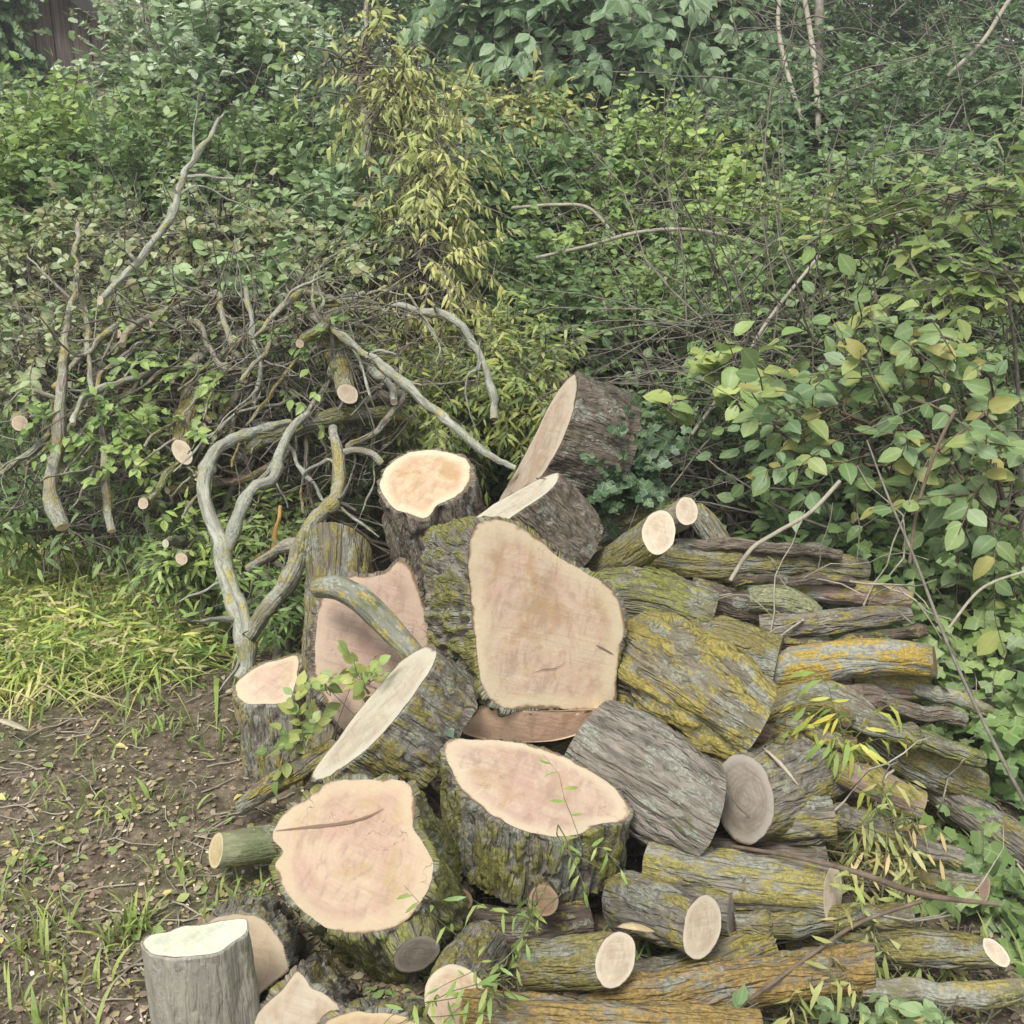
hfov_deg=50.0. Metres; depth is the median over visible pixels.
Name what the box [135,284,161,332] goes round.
branch
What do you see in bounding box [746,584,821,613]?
branch log
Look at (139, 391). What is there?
branch
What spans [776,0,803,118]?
twig
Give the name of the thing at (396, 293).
branch
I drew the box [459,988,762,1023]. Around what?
branch log
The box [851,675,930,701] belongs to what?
branch log
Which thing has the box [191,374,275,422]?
branch
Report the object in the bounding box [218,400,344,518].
branch
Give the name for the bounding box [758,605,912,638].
branch log
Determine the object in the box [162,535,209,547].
branch
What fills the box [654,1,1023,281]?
bramble
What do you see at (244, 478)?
branch
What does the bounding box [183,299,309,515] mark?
branch
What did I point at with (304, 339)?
branch
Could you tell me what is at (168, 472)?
branch
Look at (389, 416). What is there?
branch
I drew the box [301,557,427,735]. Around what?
sawn log
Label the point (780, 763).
wood chip
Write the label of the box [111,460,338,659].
shrub
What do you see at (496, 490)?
undergrowth
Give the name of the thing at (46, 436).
branch
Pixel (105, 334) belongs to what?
branch
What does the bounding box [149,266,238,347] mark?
branch
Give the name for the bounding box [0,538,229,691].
grass
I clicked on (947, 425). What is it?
twig
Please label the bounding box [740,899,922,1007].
twig
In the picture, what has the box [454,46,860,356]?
bramble
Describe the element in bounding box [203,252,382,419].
branch
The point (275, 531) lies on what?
branch
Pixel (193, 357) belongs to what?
branch
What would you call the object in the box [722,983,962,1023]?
weed
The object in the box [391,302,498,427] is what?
branch
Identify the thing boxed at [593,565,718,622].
mossy log
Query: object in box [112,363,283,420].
branch
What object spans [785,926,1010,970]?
branch log
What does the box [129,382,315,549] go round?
branch
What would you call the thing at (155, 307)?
branch
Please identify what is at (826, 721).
willow sprig
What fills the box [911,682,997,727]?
branch log
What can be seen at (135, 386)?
branch
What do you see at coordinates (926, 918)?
dry stems
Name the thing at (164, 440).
branch
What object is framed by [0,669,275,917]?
grass
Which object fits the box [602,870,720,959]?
branch log
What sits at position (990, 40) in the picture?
tree
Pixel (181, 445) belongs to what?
branch
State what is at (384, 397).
branch
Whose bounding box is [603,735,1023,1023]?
grass
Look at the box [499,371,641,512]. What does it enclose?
sawn log
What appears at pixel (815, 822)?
bark log
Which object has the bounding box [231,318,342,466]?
branch
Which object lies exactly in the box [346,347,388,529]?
branch
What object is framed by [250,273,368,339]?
branch
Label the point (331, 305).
branch
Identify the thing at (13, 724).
wood chip
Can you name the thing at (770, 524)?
shrub
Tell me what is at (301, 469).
branch
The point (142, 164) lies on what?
shrub
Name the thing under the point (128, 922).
grass
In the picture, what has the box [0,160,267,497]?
shrub
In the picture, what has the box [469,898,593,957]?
bark log
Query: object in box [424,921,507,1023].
branch log
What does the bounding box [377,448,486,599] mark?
sawn log
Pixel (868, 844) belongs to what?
willow sprig
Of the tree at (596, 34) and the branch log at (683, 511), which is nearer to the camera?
the branch log at (683, 511)
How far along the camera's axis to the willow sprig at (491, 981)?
1.91 m
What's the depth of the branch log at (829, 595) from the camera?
3.07 m
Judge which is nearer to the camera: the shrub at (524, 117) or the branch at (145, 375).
the branch at (145, 375)
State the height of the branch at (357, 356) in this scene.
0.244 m
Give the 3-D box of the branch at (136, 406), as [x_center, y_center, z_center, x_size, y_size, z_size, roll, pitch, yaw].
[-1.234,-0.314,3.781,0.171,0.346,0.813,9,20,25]
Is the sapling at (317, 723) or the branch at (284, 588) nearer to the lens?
the sapling at (317, 723)
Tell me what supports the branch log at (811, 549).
on the branch log at (718, 566)
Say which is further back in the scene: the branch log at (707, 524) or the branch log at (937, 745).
the branch log at (707, 524)
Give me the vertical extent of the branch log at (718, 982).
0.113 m
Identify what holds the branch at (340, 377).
in the brushwood at (243, 314)
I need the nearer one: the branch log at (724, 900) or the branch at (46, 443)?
the branch log at (724, 900)
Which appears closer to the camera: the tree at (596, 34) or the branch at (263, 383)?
the branch at (263, 383)
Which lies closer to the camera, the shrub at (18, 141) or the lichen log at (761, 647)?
the lichen log at (761, 647)
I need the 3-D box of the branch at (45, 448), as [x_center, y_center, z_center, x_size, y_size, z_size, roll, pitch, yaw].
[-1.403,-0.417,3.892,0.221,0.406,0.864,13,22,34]
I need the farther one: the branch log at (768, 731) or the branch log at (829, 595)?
the branch log at (829, 595)
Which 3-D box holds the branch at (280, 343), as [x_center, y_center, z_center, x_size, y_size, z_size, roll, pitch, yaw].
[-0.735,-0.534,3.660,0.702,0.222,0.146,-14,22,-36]
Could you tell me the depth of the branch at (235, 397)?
3.63 m
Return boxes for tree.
[234,0,373,86]
[244,0,494,144]
[294,0,447,72]
[369,0,839,125]
[394,0,788,167]
[671,0,1023,122]
[692,0,1023,140]
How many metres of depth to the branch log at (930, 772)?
2.62 m
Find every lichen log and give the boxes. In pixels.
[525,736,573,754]
[616,610,776,764]
[689,615,783,680]
[825,807,889,860]
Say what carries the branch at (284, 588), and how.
on the branch at (224, 542)
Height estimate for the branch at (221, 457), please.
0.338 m
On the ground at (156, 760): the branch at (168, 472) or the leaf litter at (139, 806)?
the leaf litter at (139, 806)
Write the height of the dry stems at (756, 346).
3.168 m
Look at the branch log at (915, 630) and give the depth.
2.95 m
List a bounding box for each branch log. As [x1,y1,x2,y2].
[208,824,277,868]
[235,739,335,814]
[311,575,421,659]
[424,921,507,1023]
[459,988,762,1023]
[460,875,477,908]
[518,931,635,992]
[524,876,558,915]
[560,942,875,1008]
[583,510,675,570]
[598,497,669,546]
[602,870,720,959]
[631,931,777,972]
[642,840,841,920]
[649,542,870,585]
[663,497,697,533]
[675,537,842,559]
[691,503,729,539]
[691,887,735,936]
[692,577,765,623]
[708,835,827,861]
[732,571,855,587]
[733,902,914,940]
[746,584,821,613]
[752,723,927,819]
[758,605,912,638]
[766,679,989,798]
[774,638,937,688]
[774,716,872,765]
[782,622,928,649]
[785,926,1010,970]
[792,580,912,607]
[804,680,968,727]
[828,729,856,742]
[829,861,901,897]
[833,802,965,869]
[841,709,986,767]
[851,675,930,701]
[856,976,1023,1010]
[901,866,990,900]
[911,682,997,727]
[913,689,1000,709]
[921,788,1023,869]
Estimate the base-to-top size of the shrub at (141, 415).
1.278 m
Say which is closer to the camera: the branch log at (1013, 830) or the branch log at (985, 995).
the branch log at (985, 995)
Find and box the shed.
[12,0,235,139]
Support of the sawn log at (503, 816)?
on the bark log at (574, 916)
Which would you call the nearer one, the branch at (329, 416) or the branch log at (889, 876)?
the branch log at (889, 876)
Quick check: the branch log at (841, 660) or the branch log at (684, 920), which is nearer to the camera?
the branch log at (684, 920)
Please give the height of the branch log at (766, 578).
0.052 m
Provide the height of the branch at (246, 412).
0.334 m
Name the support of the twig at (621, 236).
on the bramble at (577, 280)
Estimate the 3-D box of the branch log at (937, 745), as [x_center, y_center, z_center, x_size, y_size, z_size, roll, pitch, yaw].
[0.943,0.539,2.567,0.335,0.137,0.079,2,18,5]
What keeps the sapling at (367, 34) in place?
on the ground at (156, 760)
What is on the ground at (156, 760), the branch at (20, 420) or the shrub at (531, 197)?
the shrub at (531, 197)
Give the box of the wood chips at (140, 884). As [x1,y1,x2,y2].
[1,705,507,1021]
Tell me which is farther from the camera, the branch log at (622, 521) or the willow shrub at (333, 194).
the willow shrub at (333, 194)
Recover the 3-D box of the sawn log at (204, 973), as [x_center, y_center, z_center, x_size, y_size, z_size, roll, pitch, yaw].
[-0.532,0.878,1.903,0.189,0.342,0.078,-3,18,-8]
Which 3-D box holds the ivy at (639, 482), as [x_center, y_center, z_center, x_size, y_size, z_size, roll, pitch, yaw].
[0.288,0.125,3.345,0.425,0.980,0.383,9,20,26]
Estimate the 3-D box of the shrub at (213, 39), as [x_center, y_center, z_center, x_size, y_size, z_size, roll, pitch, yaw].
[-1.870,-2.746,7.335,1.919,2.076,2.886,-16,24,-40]
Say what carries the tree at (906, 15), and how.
on the ground at (156, 760)
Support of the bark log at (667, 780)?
on the sawn log at (503, 816)
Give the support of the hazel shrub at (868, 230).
on the ground at (156, 760)
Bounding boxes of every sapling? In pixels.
[255,640,391,796]
[258,0,479,448]
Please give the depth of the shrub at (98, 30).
8.22 m
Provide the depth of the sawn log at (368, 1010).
1.88 m
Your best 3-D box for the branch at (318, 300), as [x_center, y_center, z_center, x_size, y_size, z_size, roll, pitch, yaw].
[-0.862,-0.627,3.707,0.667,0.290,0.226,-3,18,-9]
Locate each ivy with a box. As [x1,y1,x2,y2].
[0,0,70,125]
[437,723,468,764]
[564,395,693,540]
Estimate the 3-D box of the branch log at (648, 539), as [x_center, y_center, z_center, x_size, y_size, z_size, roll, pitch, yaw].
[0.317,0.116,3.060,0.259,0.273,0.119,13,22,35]
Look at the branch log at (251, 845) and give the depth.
2.49 m
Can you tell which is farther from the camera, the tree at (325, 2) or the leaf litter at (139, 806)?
the tree at (325, 2)
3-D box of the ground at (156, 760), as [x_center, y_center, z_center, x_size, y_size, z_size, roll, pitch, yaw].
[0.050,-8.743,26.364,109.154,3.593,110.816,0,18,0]
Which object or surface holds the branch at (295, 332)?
in the brushwood at (368, 538)
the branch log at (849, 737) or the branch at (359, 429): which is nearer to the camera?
the branch log at (849, 737)
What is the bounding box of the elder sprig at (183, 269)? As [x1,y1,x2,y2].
[108,229,297,509]
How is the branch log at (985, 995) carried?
on the ground at (156, 760)
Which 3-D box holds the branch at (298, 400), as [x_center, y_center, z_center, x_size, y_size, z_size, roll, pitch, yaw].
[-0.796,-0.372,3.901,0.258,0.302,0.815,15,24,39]
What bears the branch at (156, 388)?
in the brushwood at (243, 314)
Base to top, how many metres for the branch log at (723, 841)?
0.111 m
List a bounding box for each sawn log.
[140,918,259,1023]
[199,894,306,998]
[232,653,308,787]
[254,951,363,1023]
[269,773,471,984]
[301,522,373,751]
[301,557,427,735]
[310,644,477,788]
[317,995,434,1023]
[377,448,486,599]
[420,515,627,741]
[439,738,633,905]
[468,473,603,573]
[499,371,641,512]
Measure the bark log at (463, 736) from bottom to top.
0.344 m
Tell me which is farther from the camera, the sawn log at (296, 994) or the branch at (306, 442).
the branch at (306, 442)
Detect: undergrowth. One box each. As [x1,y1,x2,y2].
[0,31,1023,331]
[0,216,1023,554]
[758,555,1023,892]
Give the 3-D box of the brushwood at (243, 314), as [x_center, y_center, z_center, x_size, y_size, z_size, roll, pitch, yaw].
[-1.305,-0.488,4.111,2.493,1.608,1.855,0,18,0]
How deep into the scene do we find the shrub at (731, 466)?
4.12 m
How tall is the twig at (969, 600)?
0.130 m
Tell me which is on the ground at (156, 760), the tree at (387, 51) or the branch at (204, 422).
the tree at (387, 51)
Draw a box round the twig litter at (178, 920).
[0,636,1023,1023]
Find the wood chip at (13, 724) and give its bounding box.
[0,718,28,730]
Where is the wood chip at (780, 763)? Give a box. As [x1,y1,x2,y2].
[763,748,798,786]
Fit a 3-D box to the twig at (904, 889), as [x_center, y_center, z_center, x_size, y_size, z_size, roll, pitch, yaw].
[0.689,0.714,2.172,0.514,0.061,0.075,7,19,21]
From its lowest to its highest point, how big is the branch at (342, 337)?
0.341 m
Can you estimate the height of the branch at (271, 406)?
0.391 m
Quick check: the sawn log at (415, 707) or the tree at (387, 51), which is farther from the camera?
the tree at (387, 51)
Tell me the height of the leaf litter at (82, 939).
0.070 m
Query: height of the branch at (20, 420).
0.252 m
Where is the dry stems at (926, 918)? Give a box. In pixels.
[638,458,1023,970]
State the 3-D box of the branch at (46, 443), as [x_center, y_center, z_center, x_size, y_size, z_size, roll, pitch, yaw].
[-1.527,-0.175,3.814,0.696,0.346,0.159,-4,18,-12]
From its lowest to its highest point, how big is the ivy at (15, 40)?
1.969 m
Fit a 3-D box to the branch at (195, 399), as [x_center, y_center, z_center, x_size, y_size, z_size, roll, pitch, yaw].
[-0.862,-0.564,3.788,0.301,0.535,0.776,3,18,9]
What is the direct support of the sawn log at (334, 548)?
on the ground at (156, 760)
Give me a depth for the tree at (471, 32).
11.40 m
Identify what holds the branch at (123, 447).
in the brushwood at (243, 314)
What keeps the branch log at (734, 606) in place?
on the branch log at (789, 600)
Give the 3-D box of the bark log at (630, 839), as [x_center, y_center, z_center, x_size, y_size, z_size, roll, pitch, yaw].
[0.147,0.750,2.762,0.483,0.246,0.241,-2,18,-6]
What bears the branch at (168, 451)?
in the brushwood at (243, 314)
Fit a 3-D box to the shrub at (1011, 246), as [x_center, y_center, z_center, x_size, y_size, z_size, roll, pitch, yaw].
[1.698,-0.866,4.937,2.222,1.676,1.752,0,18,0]
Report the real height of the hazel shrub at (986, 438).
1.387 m
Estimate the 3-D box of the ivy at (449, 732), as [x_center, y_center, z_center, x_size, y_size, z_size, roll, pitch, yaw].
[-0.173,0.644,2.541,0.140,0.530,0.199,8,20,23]
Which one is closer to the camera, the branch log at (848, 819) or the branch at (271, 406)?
the branch log at (848, 819)
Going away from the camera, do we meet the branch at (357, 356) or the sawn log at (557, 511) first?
the sawn log at (557, 511)
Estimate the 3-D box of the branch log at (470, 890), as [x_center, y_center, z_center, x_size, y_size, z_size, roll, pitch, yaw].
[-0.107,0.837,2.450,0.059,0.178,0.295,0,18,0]
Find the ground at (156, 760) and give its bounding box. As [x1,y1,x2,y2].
[0,124,1023,1023]
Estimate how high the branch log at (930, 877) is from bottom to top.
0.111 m
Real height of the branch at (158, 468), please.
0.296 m
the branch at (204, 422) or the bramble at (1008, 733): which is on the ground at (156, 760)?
the bramble at (1008, 733)
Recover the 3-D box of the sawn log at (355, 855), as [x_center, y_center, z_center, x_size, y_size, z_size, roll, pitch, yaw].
[-0.280,0.734,2.251,0.395,0.428,0.373,5,19,16]
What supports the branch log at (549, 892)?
on the bark log at (574, 916)
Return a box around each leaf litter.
[0,637,1023,1023]
[0,689,414,995]
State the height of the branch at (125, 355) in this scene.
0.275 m
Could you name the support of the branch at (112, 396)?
in the brushwood at (243, 314)
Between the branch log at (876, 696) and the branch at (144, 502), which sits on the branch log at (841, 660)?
the branch log at (876, 696)
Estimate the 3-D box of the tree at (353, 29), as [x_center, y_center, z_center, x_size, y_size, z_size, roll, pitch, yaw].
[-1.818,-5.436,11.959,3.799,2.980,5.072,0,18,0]
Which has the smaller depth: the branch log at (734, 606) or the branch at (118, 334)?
the branch log at (734, 606)
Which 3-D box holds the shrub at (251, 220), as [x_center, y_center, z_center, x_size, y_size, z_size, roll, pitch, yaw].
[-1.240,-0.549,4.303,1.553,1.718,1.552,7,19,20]
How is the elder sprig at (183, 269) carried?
on the ground at (156, 760)
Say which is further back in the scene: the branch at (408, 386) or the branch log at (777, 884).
the branch at (408, 386)
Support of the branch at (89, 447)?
in the brushwood at (243, 314)
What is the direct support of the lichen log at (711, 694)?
on the bark log at (667, 780)
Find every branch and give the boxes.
[0,399,53,522]
[0,419,135,498]
[4,223,81,530]
[10,368,69,438]
[25,340,160,465]
[39,270,115,532]
[47,379,234,491]
[51,286,187,389]
[57,308,230,484]
[63,342,246,472]
[66,331,168,432]
[69,328,176,425]
[71,336,152,400]
[77,386,309,475]
[78,296,243,398]
[81,356,188,456]
[82,254,249,366]
[88,417,172,465]
[96,262,232,374]
[97,89,252,304]
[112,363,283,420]
[115,274,148,338]
[117,400,240,481]
[118,279,345,351]
[121,414,252,514]
[129,264,238,329]
[129,306,284,382]
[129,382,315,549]
[131,344,346,496]
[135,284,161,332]
[138,489,177,527]
[138,521,208,568]
[143,344,296,447]
[147,388,318,501]
[148,349,209,464]
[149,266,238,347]
[149,326,208,405]
[150,282,352,398]
[150,404,178,479]
[152,251,229,373]
[155,280,353,362]
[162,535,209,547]
[164,431,291,493]
[166,402,357,504]
[173,376,367,493]
[176,266,299,423]
[177,323,360,395]
[179,411,309,691]
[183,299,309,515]
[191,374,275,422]
[196,319,378,398]
[198,392,221,426]
[199,374,355,460]
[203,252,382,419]
[209,260,266,438]
[216,364,327,468]
[217,283,287,397]
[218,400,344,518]
[229,387,413,486]
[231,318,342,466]
[232,287,389,393]
[234,235,374,355]
[236,416,331,507]
[244,424,383,640]
[249,296,369,380]
[249,548,288,569]
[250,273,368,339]
[258,361,398,478]
[265,333,296,451]
[271,269,337,349]
[271,505,281,547]
[275,332,363,513]
[281,289,516,470]
[284,273,368,359]
[295,270,371,424]
[295,270,417,347]
[308,356,421,406]
[310,347,477,447]
[321,275,449,365]
[322,313,377,396]
[323,390,390,456]
[331,350,375,474]
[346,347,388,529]
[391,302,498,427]
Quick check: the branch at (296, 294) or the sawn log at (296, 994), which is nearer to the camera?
the sawn log at (296, 994)
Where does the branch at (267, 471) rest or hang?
in the brushwood at (243, 314)
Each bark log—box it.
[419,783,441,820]
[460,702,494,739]
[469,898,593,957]
[565,700,726,856]
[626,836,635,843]
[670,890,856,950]
[720,736,847,844]
[768,795,836,845]
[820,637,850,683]
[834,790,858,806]
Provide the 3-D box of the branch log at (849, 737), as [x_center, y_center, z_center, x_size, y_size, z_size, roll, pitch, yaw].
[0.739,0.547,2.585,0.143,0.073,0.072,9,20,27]
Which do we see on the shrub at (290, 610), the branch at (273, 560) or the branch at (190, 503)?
the branch at (273, 560)
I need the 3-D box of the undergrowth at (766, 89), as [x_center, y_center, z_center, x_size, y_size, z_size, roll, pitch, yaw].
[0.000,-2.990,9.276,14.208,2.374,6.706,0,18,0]
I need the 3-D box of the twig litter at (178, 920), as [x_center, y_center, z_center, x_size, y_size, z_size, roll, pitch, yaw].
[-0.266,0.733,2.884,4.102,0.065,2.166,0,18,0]
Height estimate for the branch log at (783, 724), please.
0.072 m
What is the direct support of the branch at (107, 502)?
in the brushwood at (243, 314)
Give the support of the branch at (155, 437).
in the brushwood at (243, 314)
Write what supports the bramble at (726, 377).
on the ground at (156, 760)
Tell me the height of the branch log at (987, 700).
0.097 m
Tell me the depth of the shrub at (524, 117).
6.34 m
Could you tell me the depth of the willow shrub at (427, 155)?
4.58 m
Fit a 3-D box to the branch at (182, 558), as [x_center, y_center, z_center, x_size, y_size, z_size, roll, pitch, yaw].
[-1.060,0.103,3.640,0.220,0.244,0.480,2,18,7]
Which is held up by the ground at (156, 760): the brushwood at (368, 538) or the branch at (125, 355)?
the brushwood at (368, 538)
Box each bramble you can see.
[404,181,829,459]
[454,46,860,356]
[642,321,803,536]
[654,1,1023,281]
[847,469,1023,977]
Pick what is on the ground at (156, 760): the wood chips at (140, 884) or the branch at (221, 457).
the wood chips at (140, 884)
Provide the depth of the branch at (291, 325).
3.89 m
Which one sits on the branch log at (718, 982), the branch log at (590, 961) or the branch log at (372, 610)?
the branch log at (590, 961)
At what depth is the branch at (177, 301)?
3.76 m
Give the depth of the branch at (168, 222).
3.94 m
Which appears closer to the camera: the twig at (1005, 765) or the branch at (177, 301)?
the twig at (1005, 765)
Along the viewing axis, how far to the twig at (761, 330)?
4.20 m
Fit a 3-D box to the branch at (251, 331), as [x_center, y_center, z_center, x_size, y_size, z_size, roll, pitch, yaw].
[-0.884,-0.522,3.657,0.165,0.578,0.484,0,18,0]
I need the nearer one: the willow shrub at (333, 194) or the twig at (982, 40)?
the willow shrub at (333, 194)
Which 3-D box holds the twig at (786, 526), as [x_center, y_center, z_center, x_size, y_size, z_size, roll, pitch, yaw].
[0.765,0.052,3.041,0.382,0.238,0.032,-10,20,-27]
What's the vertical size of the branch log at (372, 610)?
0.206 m
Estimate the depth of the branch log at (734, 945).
2.14 m
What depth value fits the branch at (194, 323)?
3.62 m
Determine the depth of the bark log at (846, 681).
3.03 m
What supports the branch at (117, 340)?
in the brushwood at (243, 314)
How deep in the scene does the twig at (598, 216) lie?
5.09 m
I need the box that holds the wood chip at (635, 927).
[617,922,654,932]
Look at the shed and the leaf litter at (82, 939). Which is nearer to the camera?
the leaf litter at (82, 939)
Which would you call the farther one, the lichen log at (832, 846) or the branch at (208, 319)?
the branch at (208, 319)
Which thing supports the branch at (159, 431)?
in the brushwood at (243, 314)
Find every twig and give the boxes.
[511,203,615,235]
[531,227,763,259]
[691,255,820,435]
[729,480,840,580]
[733,845,998,906]
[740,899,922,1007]
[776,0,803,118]
[802,0,821,137]
[812,0,823,189]
[866,440,1023,803]
[908,409,956,562]
[945,0,1010,77]
[948,570,1023,628]
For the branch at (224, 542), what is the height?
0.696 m
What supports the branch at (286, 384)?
in the brushwood at (243, 314)
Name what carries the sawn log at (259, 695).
on the ground at (156, 760)
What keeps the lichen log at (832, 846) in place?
on the ground at (156, 760)
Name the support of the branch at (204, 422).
in the brushwood at (243, 314)
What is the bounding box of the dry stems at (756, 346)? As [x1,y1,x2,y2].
[370,0,1023,671]
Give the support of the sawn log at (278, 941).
on the ground at (156, 760)
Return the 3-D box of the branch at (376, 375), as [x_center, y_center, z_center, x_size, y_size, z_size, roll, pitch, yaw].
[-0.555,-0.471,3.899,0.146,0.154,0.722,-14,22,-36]
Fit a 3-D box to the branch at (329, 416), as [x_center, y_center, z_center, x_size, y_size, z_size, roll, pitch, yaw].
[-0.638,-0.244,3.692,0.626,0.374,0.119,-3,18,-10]
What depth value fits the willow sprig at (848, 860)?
2.29 m
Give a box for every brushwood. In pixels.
[0,157,496,613]
[27,217,501,628]
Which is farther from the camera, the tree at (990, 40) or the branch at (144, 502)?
the tree at (990, 40)
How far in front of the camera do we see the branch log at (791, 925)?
2.19 m
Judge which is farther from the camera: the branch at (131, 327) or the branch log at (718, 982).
the branch at (131, 327)
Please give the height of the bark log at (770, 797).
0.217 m
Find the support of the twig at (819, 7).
on the bramble at (801, 154)
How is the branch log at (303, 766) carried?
on the ground at (156, 760)
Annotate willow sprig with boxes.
[384,756,627,1023]
[768,668,907,813]
[773,796,964,1023]
[824,774,944,1002]
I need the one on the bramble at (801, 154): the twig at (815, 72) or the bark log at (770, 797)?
the twig at (815, 72)
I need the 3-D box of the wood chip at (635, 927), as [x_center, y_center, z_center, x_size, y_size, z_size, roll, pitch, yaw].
[0.230,0.770,2.031,0.072,0.024,0.032,0,18,0]
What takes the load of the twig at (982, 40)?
on the bramble at (801, 154)
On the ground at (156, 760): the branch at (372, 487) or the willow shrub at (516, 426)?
the willow shrub at (516, 426)
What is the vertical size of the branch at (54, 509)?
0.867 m
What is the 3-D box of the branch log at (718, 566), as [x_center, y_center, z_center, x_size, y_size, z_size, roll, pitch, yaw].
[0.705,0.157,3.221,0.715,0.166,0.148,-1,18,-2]
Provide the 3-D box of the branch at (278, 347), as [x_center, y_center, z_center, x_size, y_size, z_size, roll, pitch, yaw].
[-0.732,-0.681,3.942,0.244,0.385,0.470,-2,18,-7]
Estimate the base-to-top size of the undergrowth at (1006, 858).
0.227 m
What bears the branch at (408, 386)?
in the brushwood at (243, 314)
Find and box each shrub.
[0,49,206,292]
[0,51,386,406]
[0,142,418,511]
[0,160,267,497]
[0,274,376,624]
[0,408,376,638]
[1,0,231,190]
[51,0,391,225]
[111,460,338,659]
[245,141,470,506]
[303,0,533,516]
[319,55,652,346]
[342,290,600,506]
[411,44,616,158]
[577,336,1017,579]
[657,122,1023,495]
[674,477,1023,670]
[696,253,1023,661]
[765,110,1023,569]
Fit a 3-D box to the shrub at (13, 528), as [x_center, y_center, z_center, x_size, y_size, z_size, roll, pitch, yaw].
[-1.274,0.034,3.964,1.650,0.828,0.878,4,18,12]
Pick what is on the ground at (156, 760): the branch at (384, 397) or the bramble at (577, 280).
the bramble at (577, 280)
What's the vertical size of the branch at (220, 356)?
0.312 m
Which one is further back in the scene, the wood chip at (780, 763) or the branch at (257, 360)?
the branch at (257, 360)
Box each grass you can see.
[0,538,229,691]
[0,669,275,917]
[0,841,180,1023]
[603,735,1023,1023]

